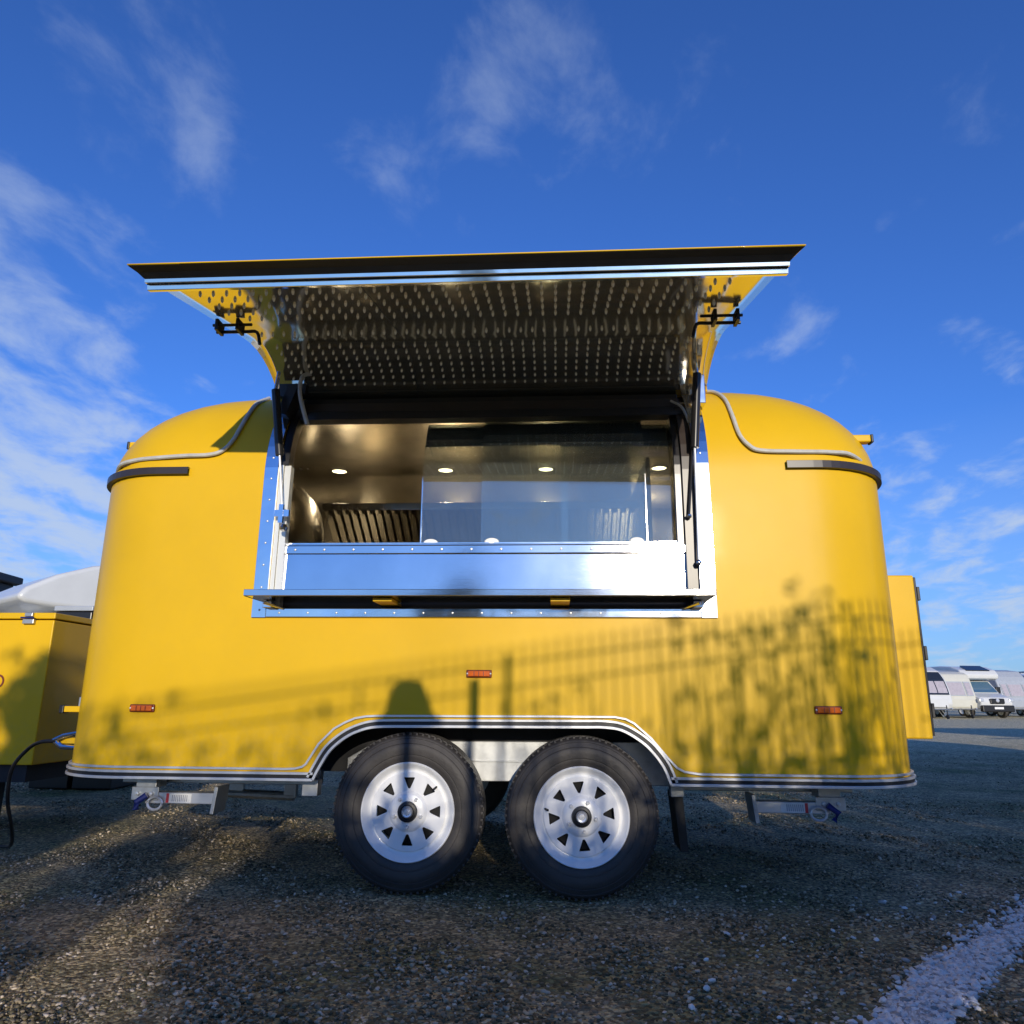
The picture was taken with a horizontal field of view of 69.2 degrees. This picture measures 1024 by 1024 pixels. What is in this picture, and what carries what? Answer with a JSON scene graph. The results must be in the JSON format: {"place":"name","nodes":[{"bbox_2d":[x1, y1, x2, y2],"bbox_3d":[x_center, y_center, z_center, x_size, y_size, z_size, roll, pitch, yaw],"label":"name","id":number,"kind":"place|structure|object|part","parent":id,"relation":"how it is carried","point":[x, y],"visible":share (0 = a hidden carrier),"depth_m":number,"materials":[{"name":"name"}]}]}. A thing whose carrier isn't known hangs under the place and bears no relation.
{"place":"outdoors","nodes":[
{"label":"outdoors","id":0,"kind":"place"},
{"bbox_2d":[0,572,22,591],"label":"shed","id":1,"kind":"structure","parent":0,"point":[7,581],"depth_m":26.18,"materials":[{"name":"grey metal"}]},
{"bbox_2d":[0,709,1023,1023],"bbox_3d":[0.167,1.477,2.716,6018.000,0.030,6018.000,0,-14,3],"label":"ground","id":2,"kind":"structure","parent":0,"point":[960,739],"depth_m":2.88,"materials":[{"name":"grey gravel"}]},
{"bbox_2d":[0,613,91,813],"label":"storage box","id":3,"kind":"object","parent":2,"relation":"on","point":[43,657],"visible":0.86,"depth_m":4.10,"materials":[{"name":"yellow paint"}]},
{"bbox_2d":[0,566,99,612],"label":"motorhome","id":4,"kind":"object","parent":2,"relation":"on","point":[78,587],"visible":0.07,"depth_m":11.74,"materials":[{"name":"white"}]},
{"bbox_2d":[28,606,136,788],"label":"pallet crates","id":5,"kind":"object","parent":2,"relation":"on","point":[67,782],"visible":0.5,"depth_m":6.27,"materials":[{"name":"black"}]},
{"bbox_2d":[52,244,935,901],"bbox_3d":[-0.054,0.488,3.619,4.266,2.365,3.163,0,-14,3],"label":"food trailer","id":6,"kind":"object","parent":2,"relation":"on","point":[432,556],"visible":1,"depth_m":3.20,"materials":[{"name":"yellow paint"}]},
{"bbox_2d":[0,739,54,847],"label":"power cable","id":7,"kind":"object","parent":6,"relation":"attached to","point":[8,786],"visible":1,"depth_m":3.55,"materials":[{"name":"black rubber"}]},
{"bbox_3d":[-1.100,-0.048,3.487,0.064,1.105,0.223,0,-14,3],"label":"window frame","id":8,"kind":"part","parent":6,"relation":"part of","materials":[{"name":"metal"}]},
{"bbox_3d":[-0.138,0.435,3.197,1.882,0.039,0.013,0,-14,3],"label":"window frame","id":9,"kind":"part","parent":6,"relation":"part of","materials":[{"name":"metal"}]},
{"bbox_3d":[0.846,-0.062,3.375,0.068,1.105,0.223,0,-14,3],"label":"window frame","id":10,"kind":"part","parent":6,"relation":"part of","materials":[{"name":"metal"}]},
{"bbox_2d":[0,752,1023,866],"bbox_3d":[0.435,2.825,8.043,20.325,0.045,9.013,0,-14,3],"label":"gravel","id":11,"kind":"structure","parent":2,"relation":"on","point":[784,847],"depth_m":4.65,"materials":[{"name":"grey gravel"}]},
{"bbox_2d":[503,884,1009,1023],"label":"stray white stones","id":12,"kind":"object","parent":2,"relation":"on","point":[706,988],"visible":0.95,"depth_m":2.42,"materials":[{"name":"white gravel"}]},
{"bbox_2d":[845,894,1023,1023],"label":"white stone chippings","id":13,"kind":"object","parent":2,"relation":"on","point":[938,985],"visible":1,"depth_m":2.11,"materials":[{"name":"white gravel"}]},
{"bbox_2d":[926,667,952,718],"bbox_3d":[20.618,9.437,39.052,2.318,2.670,6.557,3,-14,-11],"label":"caravan","id":14,"kind":"object","parent":2,"relation":"on","point":[940,697],"visible":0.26,"depth_m":37.17,"materials":[{"name":"grey"}]},
{"bbox_2d":[927,672,949,694],"bbox_3d":[20.927,8.637,37.438,1.960,1.139,0.591,3,-14,-11],"label":"front window","id":15,"kind":"structure","parent":14,"relation":"in","point":[937,686],"depth_m":37.36,"materials":[{"name":"grey glass"}]},
{"bbox_2d":[935,670,977,717],"bbox_3d":[23.111,9.957,40.831,2.318,2.570,6.255,3,-14,-9],"label":"caravan","id":16,"kind":"object","parent":2,"relation":"on","point":[961,690],"visible":0.3,"depth_m":39.12,"materials":[{"name":"grey"}]},
{"bbox_2d":[945,681,965,695],"bbox_3d":[23.378,9.318,39.132,1.000,0.745,0.249,3,-14,-9],"label":"front window","id":17,"kind":"structure","parent":16,"relation":"in","point":[955,688],"depth_m":39.10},
{"bbox_2d":[962,682,973,695],"bbox_3d":[24.131,9.354,39.254,0.410,0.745,0.249,3,-14,-9],"label":"front window","id":18,"kind":"structure","parent":16,"relation":"in","point":[967,686],"depth_m":39.22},
{"bbox_2d":[931,666,1014,717],"bbox_3d":[24.905,10.254,42.322,2.520,2.753,7.195,2,-14,-8],"label":"motorhome","id":19,"kind":"object","parent":2,"relation":"on","point":[989,697],"visible":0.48,"depth_m":39.82,"materials":[{"name":"white metal"}]},
{"bbox_2d":[960,666,989,670],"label":"luton window","id":20,"kind":"structure","parent":19,"relation":"in","point":[968,668],"depth_m":40.42,"materials":[{"name":"blue"}]},
{"bbox_2d":[958,670,1023,715],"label":"caravan","id":21,"kind":"object","parent":2,"relation":"on","point":[1010,684],"visible":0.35,"depth_m":42.68,"materials":[{"name":"grey"}]},
{"bbox_2d":[999,683,1009,696],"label":"front window","id":22,"kind":"structure","parent":21,"relation":"in","point":[1005,691],"depth_m":42.35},
{"bbox_2d":[1006,684,1023,696],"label":"front window","id":23,"kind":"structure","parent":21,"relation":"in","point":[1015,690],"depth_m":42.52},
{"bbox_2d":[986,710,1023,715],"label":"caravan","id":24,"kind":"object","parent":2,"relation":"on","point":[1020,712],"visible":0.11,"depth_m":46.92,"materials":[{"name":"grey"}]},
{"bbox_2d":[0,0,1023,671],"label":"sky","id":25,"kind":"structure","parent":0,"point":[884,139],"materials":[{"name":"blue"}]}
]}

